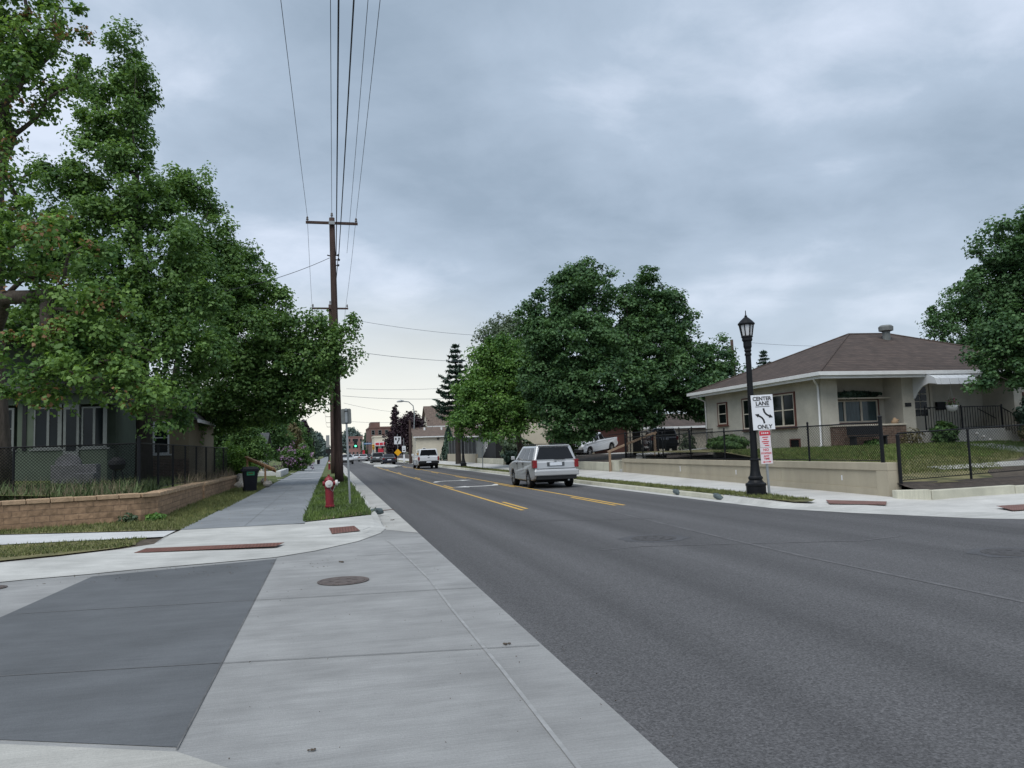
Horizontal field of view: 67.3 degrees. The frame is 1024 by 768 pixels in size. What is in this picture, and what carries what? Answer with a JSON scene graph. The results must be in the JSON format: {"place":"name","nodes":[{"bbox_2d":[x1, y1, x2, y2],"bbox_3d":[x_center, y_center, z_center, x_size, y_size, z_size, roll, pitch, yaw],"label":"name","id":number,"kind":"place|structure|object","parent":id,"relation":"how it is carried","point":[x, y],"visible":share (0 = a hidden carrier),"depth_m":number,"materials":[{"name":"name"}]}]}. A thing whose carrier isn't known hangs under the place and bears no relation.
{"place":"outdoors","nodes":[
{"label":"outdoors","id":0,"kind":"place"},
{"bbox_2d":[0,535,146,560],"bbox_3d":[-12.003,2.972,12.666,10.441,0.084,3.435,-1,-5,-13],"label":"lawn grass","id":1,"kind":"structure","parent":0,"point":[72,547],"depth_m":14.16,"materials":[{"name":"green plant"}]},
{"bbox_2d":[0,531,173,544],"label":"side walk","id":2,"kind":"structure","parent":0,"point":[24,538],"depth_m":16.08,"materials":[{"name":"white concrete"}]},
{"bbox_2d":[0,531,177,561],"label":"lawn base","id":3,"kind":"object","parent":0,"point":[150,540],"visible":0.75,"depth_m":14.09,"materials":[{"name":"soil"}]},
{"bbox_2d":[0,477,218,496],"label":"yard","id":4,"kind":"structure","parent":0,"point":[40,482],"depth_m":26.72,"materials":[{"name":"green plant"}]},
{"bbox_2d":[0,436,140,492],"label":"chain link fence","id":5,"kind":"object","parent":4,"relation":"on","point":[138,459],"visible":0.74,"depth_m":21.06,"materials":[{"name":"black metal"}]},
{"bbox_2d":[51,454,100,483],"bbox_3d":[-15.289,3.028,26.896,1.550,1.220,1.170,-1,-5,-13],"label":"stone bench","id":6,"kind":"object","parent":4,"relation":"on","point":[81,468],"visible":0.49,"depth_m":26.80,"materials":[{"name":"grey stone"}]},
{"bbox_2d":[3,313,158,480],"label":"sage house","id":7,"kind":"structure","parent":4,"relation":"on","point":[95,423],"depth_m":29.92,"materials":[{"name":"green paint"}]},
{"bbox_2d":[29,407,62,450],"bbox_3d":[-17.891,1.734,29.676,1.240,1.668,0.100,-1,-5,-13],"label":"window","id":8,"kind":"structure","parent":7,"relation":"in","point":[45,428],"depth_m":29.68,"materials":[{"name":"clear glass"}]},
{"bbox_2d":[63,404,80,456],"bbox_3d":[-17.080,2.340,29.868,0.550,3.100,0.270,-1,-5,-13],"label":"door","id":9,"kind":"structure","parent":7,"relation":"in","point":[71,425],"depth_m":29.80,"materials":[{"name":"grey glass"}]},
{"bbox_2d":[79,406,109,449],"bbox_3d":[-16.315,1.713,30.049,1.140,1.668,0.100,-1,-5,-13],"label":"window","id":10,"kind":"structure","parent":7,"relation":"in","point":[92,417],"depth_m":30.06,"materials":[{"name":"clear glass"}]},
{"bbox_2d":[0,475,168,500],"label":"wall weeds","id":11,"kind":"object","parent":4,"relation":"on","point":[145,489],"depth_m":20.33,"materials":[{"name":"green plant"}]},
{"bbox_2d":[0,0,197,486],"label":"maple tree","id":12,"kind":"object","parent":4,"relation":"on","point":[24,62],"visible":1,"depth_m":22.30,"materials":[{"name":"green plant"}]},
{"bbox_2d":[4,13,243,479],"bbox_3d":[-16.254,-6.381,31.341,10.965,20.774,6.764,-4,-5,25],"label":"maple tree","id":13,"kind":"object","parent":4,"relation":"on","point":[162,319],"visible":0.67,"depth_m":31.00,"materials":[{"name":"green plant"}]},
{"bbox_2d":[151,386,214,476],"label":"tan house","id":14,"kind":"structure","parent":4,"relation":"on","point":[193,437],"depth_m":36.78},
{"bbox_2d":[152,421,170,455],"bbox_3d":[-16.965,2.592,36.454,1.590,1.618,0.100,-1,-5,-13],"label":"window","id":15,"kind":"structure","parent":14,"relation":"in","point":[159,439],"depth_m":36.55,"materials":[{"name":"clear glass"}]},
{"bbox_2d":[141,443,226,490],"bbox_3d":[-12.380,3.157,30.105,0.253,1.500,17.501,-1,-5,-13],"label":"chain link fence","id":16,"kind":"object","parent":4,"relation":"on","point":[184,462],"visible":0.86,"depth_m":27.21,"materials":[{"name":"black metal"}]},
{"bbox_2d":[174,464,234,484],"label":"dry weeds","id":17,"kind":"object","parent":4,"relation":"on","point":[200,478],"visible":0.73,"depth_m":32.60,"materials":[{"name":"plant"}]},
{"bbox_2d":[154,160,368,444],"bbox_3d":[-13.759,-4.053,39.601,12.183,17.338,6.489,-3,-5,8],"label":"maple tree","id":18,"kind":"object","parent":4,"relation":"on","point":[260,386],"visible":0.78,"depth_m":39.34,"materials":[{"name":"green plant"}]},
{"bbox_2d":[0,486,263,533],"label":"wall verge","id":19,"kind":"object","parent":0,"point":[116,526],"depth_m":17.57,"materials":[{"name":"green plant"}]},
{"bbox_2d":[0,475,236,534],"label":"block retaining wall","id":20,"kind":"structure","parent":19,"relation":"on","point":[42,512],"depth_m":19.18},
{"bbox_2d":[173,482,273,511],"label":"verge grass","id":21,"kind":"structure","parent":19,"relation":"on","point":[216,501],"depth_m":27.28,"materials":[{"name":"green plant"}]},
{"bbox_2d":[240,467,258,491],"bbox_3d":[-11.448,4.171,33.642,0.800,1.097,0.840,0,-5,-21],"label":"wheeled cart","id":22,"kind":"object","parent":19,"relation":"on","point":[250,475],"visible":0.91,"depth_m":33.33,"materials":[{"name":"black plastic"}]},
{"bbox_2d":[181,457,327,529],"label":"sidewalk","id":23,"kind":"structure","parent":0,"point":[284,511],"depth_m":23.76,"materials":[{"name":"grey concrete"}]},
{"bbox_2d":[155,515,372,543],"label":"corner pavement","id":24,"kind":"structure","parent":0,"point":[198,534],"depth_m":16.47,"materials":[{"name":"concrete"}]},
{"bbox_2d":[257,457,322,482],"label":"lawn","id":25,"kind":"structure","parent":0,"point":[272,479],"depth_m":66.74,"materials":[{"name":"green plant"}]},
{"bbox_2d":[215,441,260,474],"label":"leafy shrub","id":26,"kind":"object","parent":25,"relation":"on","point":[236,458],"visible":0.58,"depth_m":44.86,"materials":[{"name":"green plant"}]},
{"bbox_2d":[220,417,274,463],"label":"distant tree","id":27,"kind":"object","parent":25,"relation":"on","point":[256,446],"visible":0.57,"depth_m":62.15,"materials":[{"name":"green plant"}]},
{"bbox_2d":[255,414,296,464],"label":"distant tree","id":28,"kind":"object","parent":25,"relation":"on","point":[280,438],"visible":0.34,"depth_m":80.96,"materials":[{"name":"green plant"}]},
{"bbox_2d":[269,440,313,473],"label":"lilac bush","id":29,"kind":"object","parent":25,"relation":"on","point":[297,459],"visible":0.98,"depth_m":74.23,"materials":[{"name":"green plant"}]},
{"bbox_2d":[273,416,316,461],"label":"distant tree","id":30,"kind":"object","parent":25,"relation":"on","point":[309,441],"visible":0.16,"depth_m":105.35,"materials":[{"name":"green plant"}]},
{"bbox_2d":[307,457,366,520],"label":"verge","id":31,"kind":"structure","parent":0,"point":[326,472],"depth_m":60.47,"materials":[{"name":"green plant"}]},
{"bbox_2d":[312,301,347,473],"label":"utility pole","id":32,"kind":"object","parent":31,"relation":"on","point":[332,433],"visible":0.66,"depth_m":60.20,"materials":[{"name":"brown wood"}]},
{"bbox_2d":[323,475,339,507],"bbox_3d":[-5.007,3.004,21.354,0.465,0.990,0.345,-2,-5,-13],"label":"fire hydrant","id":33,"kind":"object","parent":31,"relation":"on","point":[329,482],"visible":0.94,"depth_m":21.28,"materials":[{"name":"metal"}]},
{"bbox_2d":[306,212,357,481],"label":"utility pole","id":34,"kind":"object","parent":31,"relation":"on","point":[338,449],"visible":0.91,"depth_m":41.03,"materials":[{"name":"brown wood"}]},
{"bbox_2d":[336,0,339,254],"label":"overhead wire","id":35,"kind":"object","parent":34,"relation":"attached to","point":[337,112],"visible":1,"depth_m":22.74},
{"bbox_2d":[338,0,354,259],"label":"overhead wire","id":36,"kind":"object","parent":34,"relation":"attached to","point":[347,112],"visible":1,"depth_m":22.31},
{"bbox_2d":[303,476,376,520],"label":"verge grass","id":37,"kind":"structure","parent":31,"relation":"on","point":[354,511],"depth_m":22.53,"materials":[{"name":"green plant"}]},
{"bbox_2d":[341,408,351,503],"bbox_3d":[-4.917,2.203,23.083,0.300,2.950,0.065,-2,-4,-13],"label":"road sign","id":38,"kind":"object","parent":31,"relation":"on","point":[346,416],"visible":0.94,"depth_m":23.13,"materials":[{"name":"metal"}]},
{"bbox_2d":[0,510,677,767],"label":"side street","id":39,"kind":"structure","parent":0,"point":[392,708],"depth_m":5.69,"materials":[{"name":"concrete"}]},
{"bbox_2d":[0,744,226,767],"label":"ramp","id":40,"kind":"structure","parent":39,"relation":"on","point":[23,756],"depth_m":4.41,"materials":[{"name":"concrete"}]},
{"bbox_2d":[0,559,274,746],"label":"crosswalk","id":41,"kind":"structure","parent":39,"relation":"on","point":[148,704],"depth_m":6.84,"materials":[{"name":"concrete"}]},
{"bbox_2d":[0,519,384,581],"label":"kerb ramp","id":42,"kind":"structure","parent":39,"relation":"on","point":[300,540],"depth_m":13.29,"materials":[{"name":"concrete"}]},
{"bbox_2d":[134,542,283,552],"bbox_3d":[-5.425,2.948,13.889,2.489,0.035,0.457,-1,-5,-8],"label":"tactile plate","id":43,"kind":"object","parent":42,"relation":"on","point":[163,549],"visible":1,"depth_m":13.88,"materials":[{"name":"red metal"}]},
{"bbox_2d":[2,532,529,748],"bbox_3d":[-6.141,2.219,3.822,13.751,0.001,22.606,-1,-5,-13],"label":"pavement joint","id":44,"kind":"object","parent":39,"relation":"on","point":[243,661],"visible":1,"depth_m":6.47,"materials":[{"name":"grey concrete"}]},
{"bbox_2d":[317,576,368,584],"bbox_3d":[-2.252,2.621,10.278,0.680,0.012,0.680,-1,-5,-13],"label":"manhole cover","id":45,"kind":"object","parent":39,"relation":"on","point":[345,580],"visible":1,"depth_m":10.25,"materials":[{"name":"metal"}]},
{"bbox_2d":[386,540,581,767],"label":"gutter","id":46,"kind":"object","parent":39,"relation":"on","point":[550,731],"visible":1,"depth_m":5.53,"materials":[{"name":"concrete"}]},
{"bbox_2d":[2,0,1023,453],"label":"sky","id":47,"kind":"structure","parent":0,"point":[821,171],"materials":[{"name":"grey"}]},
{"bbox_2d":[397,452,707,461],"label":"yard","id":48,"kind":"structure","parent":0,"point":[596,457],"depth_m":49.10,"materials":[{"name":"green plant"}]},
{"bbox_2d":[411,427,446,461],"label":"tan hall","id":49,"kind":"structure","parent":48,"relation":"on","point":[428,438],"depth_m":105.19,"materials":[{"name":"beige"}]},
{"bbox_2d":[422,406,476,426],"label":"gabled hall","id":50,"kind":"structure","parent":48,"relation":"on","point":[429,413],"depth_m":118.05,"materials":[{"name":"beige"}]},
{"bbox_2d":[448,454,477,462],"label":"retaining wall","id":51,"kind":"structure","parent":48,"relation":"on","point":[470,458],"depth_m":82.22,"materials":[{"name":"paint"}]},
{"bbox_2d":[449,438,476,453],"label":"screen fence","id":52,"kind":"object","parent":51,"relation":"on","point":[470,446],"visible":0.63,"depth_m":83.49,"materials":[{"name":"metal"}]},
{"bbox_2d":[465,310,525,375],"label":"poplar tree","id":53,"kind":"object","parent":48,"relation":"on","point":[508,325],"visible":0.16,"depth_m":79.75,"materials":[{"name":"green plant"}]},
{"bbox_2d":[442,331,552,455],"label":"young maple","id":54,"kind":"object","parent":48,"relation":"on","point":[484,383],"visible":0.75,"depth_m":57.81,"materials":[{"name":"green plant"}]},
{"bbox_2d":[499,434,533,454],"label":"shrub","id":55,"kind":"object","parent":48,"relation":"on","point":[508,445],"visible":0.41,"depth_m":67.65,"materials":[{"name":"green plant"}]},
{"bbox_2d":[481,398,606,463],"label":"cream house","id":56,"kind":"structure","parent":48,"relation":"on","point":[493,449],"depth_m":70.41,"materials":[{"name":"beige paint"}]},
{"bbox_2d":[568,415,627,453],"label":"garage","id":57,"kind":"structure","parent":48,"relation":"on","point":[620,436],"depth_m":63.45,"materials":[{"name":"beige"}]},
{"bbox_2d":[595,427,627,453],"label":"garage door","id":58,"kind":"structure","parent":57,"relation":"in","point":[605,434],"depth_m":63.44,"materials":[{"name":"brown wood"}]},
{"bbox_2d":[577,460,621,471],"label":"retaining wall","id":59,"kind":"structure","parent":48,"relation":"on","point":[616,465],"depth_m":41.68,"materials":[{"name":"beige concrete"}]},
{"bbox_2d":[510,255,753,454],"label":"maple tree","id":60,"kind":"object","parent":48,"relation":"on","point":[657,387],"visible":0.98,"depth_m":45.80,"materials":[{"name":"green plant"}]},
{"bbox_2d":[641,428,678,451],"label":"parked suv","id":61,"kind":"object","parent":48,"relation":"on","point":[648,437],"visible":0.38,"depth_m":52.62,"materials":[{"name":"blue paint"}]},
{"bbox_2d":[627,413,707,458],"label":"garage","id":62,"kind":"structure","parent":48,"relation":"on","point":[675,423],"depth_m":60.75,"materials":[{"name":"beige"}]},
{"bbox_2d":[915,283,1019,345],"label":"maple tree","id":63,"kind":"object","parent":48,"relation":"on","point":[967,314],"visible":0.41,"depth_m":57.06,"materials":[{"name":"green plant"}]},
{"bbox_2d":[397,460,814,501],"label":"verge","id":64,"kind":"structure","parent":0,"point":[798,500],"depth_m":25.11,"materials":[{"name":"green plant"}]},
{"bbox_2d":[382,411,428,454],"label":"purple tree","id":65,"kind":"object","parent":64,"relation":"on","point":[402,427],"visible":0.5,"depth_m":109.76,"materials":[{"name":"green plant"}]},
{"bbox_2d":[738,310,766,494],"bbox_3d":[6.759,0.497,21.780,0.600,5.250,0.600,-1,-5,-13],"label":"street lamp","id":66,"kind":"object","parent":64,"relation":"on","point":[755,484],"visible":0.98,"depth_m":21.68,"materials":[{"name":"black metal"}]},
{"bbox_2d":[275,452,991,518],"bbox_3d":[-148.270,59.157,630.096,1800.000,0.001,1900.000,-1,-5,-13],"label":"ground","id":67,"kind":"structure","parent":0,"point":[905,488],"depth_m":38.36,"materials":[{"name":"grey concrete"}]},
{"bbox_2d":[366,423,391,453],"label":"brick building","id":68,"kind":"structure","parent":67,"relation":"on","point":[374,429],"depth_m":187.57,"materials":[{"name":"red brick"}]},
{"bbox_2d":[397,458,886,496],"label":"sidewalk","id":69,"kind":"structure","parent":0,"point":[663,480],"depth_m":29.95,"materials":[{"name":"concrete"}]},
{"bbox_2d":[431,343,468,463],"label":"spruce tree","id":70,"kind":"object","parent":69,"relation":"on","point":[455,369],"visible":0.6,"depth_m":75.52,"materials":[{"name":"green plant"}]},
{"bbox_2d":[622,458,901,496],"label":"concrete retaining wall","id":71,"kind":"structure","parent":69,"relation":"on","point":[875,478],"depth_m":23.62,"materials":[{"name":"beige concrete"}]},
{"bbox_2d":[624,428,712,458],"bbox_3d":[8.354,2.991,39.483,5.774,1.510,0.156,0,-5,-20],"label":"chain link fence","id":72,"kind":"object","parent":71,"relation":"on","point":[657,437],"visible":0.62,"depth_m":39.28,"materials":[{"name":"black metal"}]},
{"bbox_2d":[625,415,884,462],"bbox_3d":[7.660,2.252,29.199,0.125,1.230,18.954,-1,-5,-12],"label":"chain link fence","id":73,"kind":"object","parent":71,"relation":"on","point":[881,443],"visible":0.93,"depth_m":24.30,"materials":[{"name":"black metal"}]},
{"bbox_2d":[343,459,1023,767],"bbox_3d":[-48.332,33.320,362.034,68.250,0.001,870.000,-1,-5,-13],"label":"road","id":74,"kind":"structure","parent":0,"point":[723,653],"depth_m":7.54,"materials":[{"name":"grey asphalt"}]},
{"bbox_2d":[343,465,417,532],"bbox_3d":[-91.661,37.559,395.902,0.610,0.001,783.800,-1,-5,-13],"label":"gutter","id":75,"kind":"object","parent":74,"relation":"on","point":[397,523],"visible":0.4,"depth_m":21.98,"materials":[{"name":"concrete"}]},
{"bbox_2d":[412,449,438,468],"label":"white pickup","id":76,"kind":"object","parent":74,"relation":"on","point":[425,457],"visible":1,"depth_m":71.75,"materials":[{"name":"paint"}]},
{"bbox_2d":[377,463,622,509],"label":"lane line","id":77,"kind":"object","parent":74,"relation":"on","point":[505,485],"visible":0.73,"depth_m":27.75,"materials":[{"name":"yellow paint"}]},
{"bbox_2d":[509,443,578,487],"bbox_3d":[1.278,3.540,33.680,2.280,1.825,4.854,-1,-5,-13],"label":"silver suv","id":78,"kind":"object","parent":74,"relation":"on","point":[531,466],"visible":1,"depth_m":31.68,"materials":[{"name":"paint"}]},
{"bbox_2d":[397,461,723,499],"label":"kerb","id":79,"kind":"structure","parent":74,"relation":"on","point":[682,493],"depth_m":28.77,"materials":[{"name":"beige concrete"}]},
{"bbox_2d":[401,462,1023,518],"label":"gutter","id":80,"kind":"object","parent":74,"relation":"on","point":[913,514],"visible":0.8,"depth_m":17.97,"materials":[{"name":"concrete"}]},
{"bbox_2d":[429,473,1023,601],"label":"road seam","id":81,"kind":"object","parent":74,"relation":"on","point":[802,555],"visible":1,"depth_m":10.66,"materials":[{"name":"asphalt"}]},
{"bbox_2d":[722,495,1023,515],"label":"kerb","id":82,"kind":"structure","parent":74,"relation":"on","point":[739,499],"depth_m":17.94,"materials":[{"name":"concrete"}]},
{"bbox_2d":[966,547,1023,557],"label":"road patch","id":83,"kind":"object","parent":74,"relation":"on","point":[975,551],"visible":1,"depth_m":10.90,"materials":[{"name":"grey asphalt"}]},
{"bbox_2d":[980,548,1023,556],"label":"manhole cover","id":84,"kind":"object","parent":83,"relation":"on","point":[1006,551],"visible":1,"depth_m":10.86,"materials":[{"name":"metal"}]},
{"bbox_2d":[621,441,1022,482],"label":"yard","id":85,"kind":"structure","parent":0,"point":[947,479],"depth_m":21.61,"materials":[{"name":"green plant"}]},
{"bbox_2d":[706,434,749,449],"bbox_3d":[10.341,2.861,37.075,1.317,0.917,3.843,-1,-5,-13],"label":"shrub","id":86,"kind":"object","parent":85,"relation":"on","point":[720,443],"visible":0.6,"depth_m":36.49,"materials":[{"name":"green plant"}]},
{"bbox_2d":[687,325,1023,457],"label":"bungalow","id":87,"kind":"object","parent":85,"relation":"on","point":[912,379],"visible":0.57,"depth_m":33.29,"materials":[{"name":"paint"}]},
{"bbox_2d":[717,402,728,426],"bbox_3d":[10.719,1.553,39.252,0.100,1.220,1.090,-1,-5,-13],"label":"window","id":88,"kind":"structure","parent":87,"relation":"in","point":[722,409],"depth_m":39.29,"materials":[{"name":"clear glass"}]},
{"bbox_2d":[771,391,796,429],"bbox_3d":[11.955,1.192,34.006,0.100,1.590,1.990,-1,-5,-13],"label":"window","id":89,"kind":"structure","parent":87,"relation":"in","point":[784,404],"depth_m":33.86,"materials":[{"name":"clear glass"}]},
{"bbox_2d":[838,399,879,424],"bbox_3d":[14.518,1.189,32.749,2.690,1.120,0.100,-1,-5,-13],"label":"window","id":90,"kind":"structure","parent":87,"relation":"in","point":[861,410],"depth_m":32.84,"materials":[{"name":"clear glass"}]},
{"bbox_2d":[837,390,882,400],"bbox_3d":[14.411,0.463,32.559,2.794,0.482,0.615,-1,-5,-13],"label":"trailing garland","id":91,"kind":"object","parent":87,"relation":"on","point":[851,394],"visible":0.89,"depth_m":32.42,"materials":[{"name":"green plant"}]},
{"bbox_2d":[915,384,930,429],"bbox_3d":[18.012,1.021,33.934,0.950,2.040,0.125,-1,-5,-13],"label":"door","id":92,"kind":"structure","parent":87,"relation":"in","point":[922,398],"depth_m":33.93,"materials":[{"name":"grey glass"}]},
{"bbox_2d":[711,440,1023,473],"bbox_3d":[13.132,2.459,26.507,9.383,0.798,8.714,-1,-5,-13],"label":"lawn grass","id":93,"kind":"structure","parent":85,"relation":"on","point":[938,468],"depth_m":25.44,"materials":[{"name":"green plant"}]},
{"bbox_2d":[846,426,888,445],"bbox_3d":[14.230,2.148,30.763,1.600,0.960,0.440,-1,-5,-13],"label":"outdoor bench","id":94,"kind":"object","parent":85,"relation":"on","point":[885,440],"visible":0.66,"depth_m":30.86,"materials":[{"name":"plastic"}]},
{"bbox_2d":[929,420,959,442],"bbox_3d":[17.691,2.057,31.404,1.228,1.186,1.086,-1,-5,-13],"label":"round shrub","id":95,"kind":"object","parent":85,"relation":"on","point":[944,425],"visible":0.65,"depth_m":31.20,"materials":[{"name":"green plant"}]},
{"bbox_2d":[946,204,1023,394],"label":"maple tree","id":96,"kind":"object","parent":85,"relation":"on","point":[999,342],"visible":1,"depth_m":27.44,"materials":[{"name":"green plant"}]},
{"bbox_2d":[729,493,1023,512],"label":"corner pavement","id":97,"kind":"structure","parent":0,"point":[989,503],"depth_m":18.30,"materials":[{"name":"concrete"}]},
{"bbox_2d":[751,394,774,492],"bbox_3d":[7.091,1.726,21.538,0.620,2.850,0.060,-3,-5,-1],"label":"road sign","id":98,"kind":"object","parent":97,"relation":"on","point":[762,412],"visible":1,"depth_m":21.58,"materials":[{"name":"metal"}]},
{"bbox_2d":[892,485,1023,499],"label":"kerb wall","id":99,"kind":"structure","parent":97,"relation":"on","point":[927,494],"depth_m":18.90,"materials":[{"name":"beige concrete"}]},
{"bbox_2d":[901,476,1023,489],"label":"planting soil","id":100,"kind":"structure","parent":0,"point":[989,481],"depth_m":19.70,"materials":[{"name":"brown soil"}]},
{"bbox_2d":[895,424,1023,485],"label":"chain link fence","id":101,"kind":"object","parent":100,"relation":"on","point":[899,457],"visible":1,"depth_m":19.98,"materials":[{"name":"black metal"}]},
{"bbox_2d":[931,443,1023,468],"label":"front path","id":102,"kind":"structure","parent":0,"point":[1007,462],"depth_m":23.56,"materials":[{"name":"concrete"}]},
{"bbox_2d":[987,456,1023,476],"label":"bare soil","id":103,"kind":"structure","parent":0,"point":[1010,473],"depth_m":21.69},
{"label":"driveway","id":104,"kind":"structure","parent":0,"visible":0},
{"bbox_2d":[573,432,618,454],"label":"parked pickup","id":105,"kind":"object","parent":104,"relation":"on","point":[601,443],"visible":0.62,"depth_m":59.48,"materials":[{"name":"white paint"}]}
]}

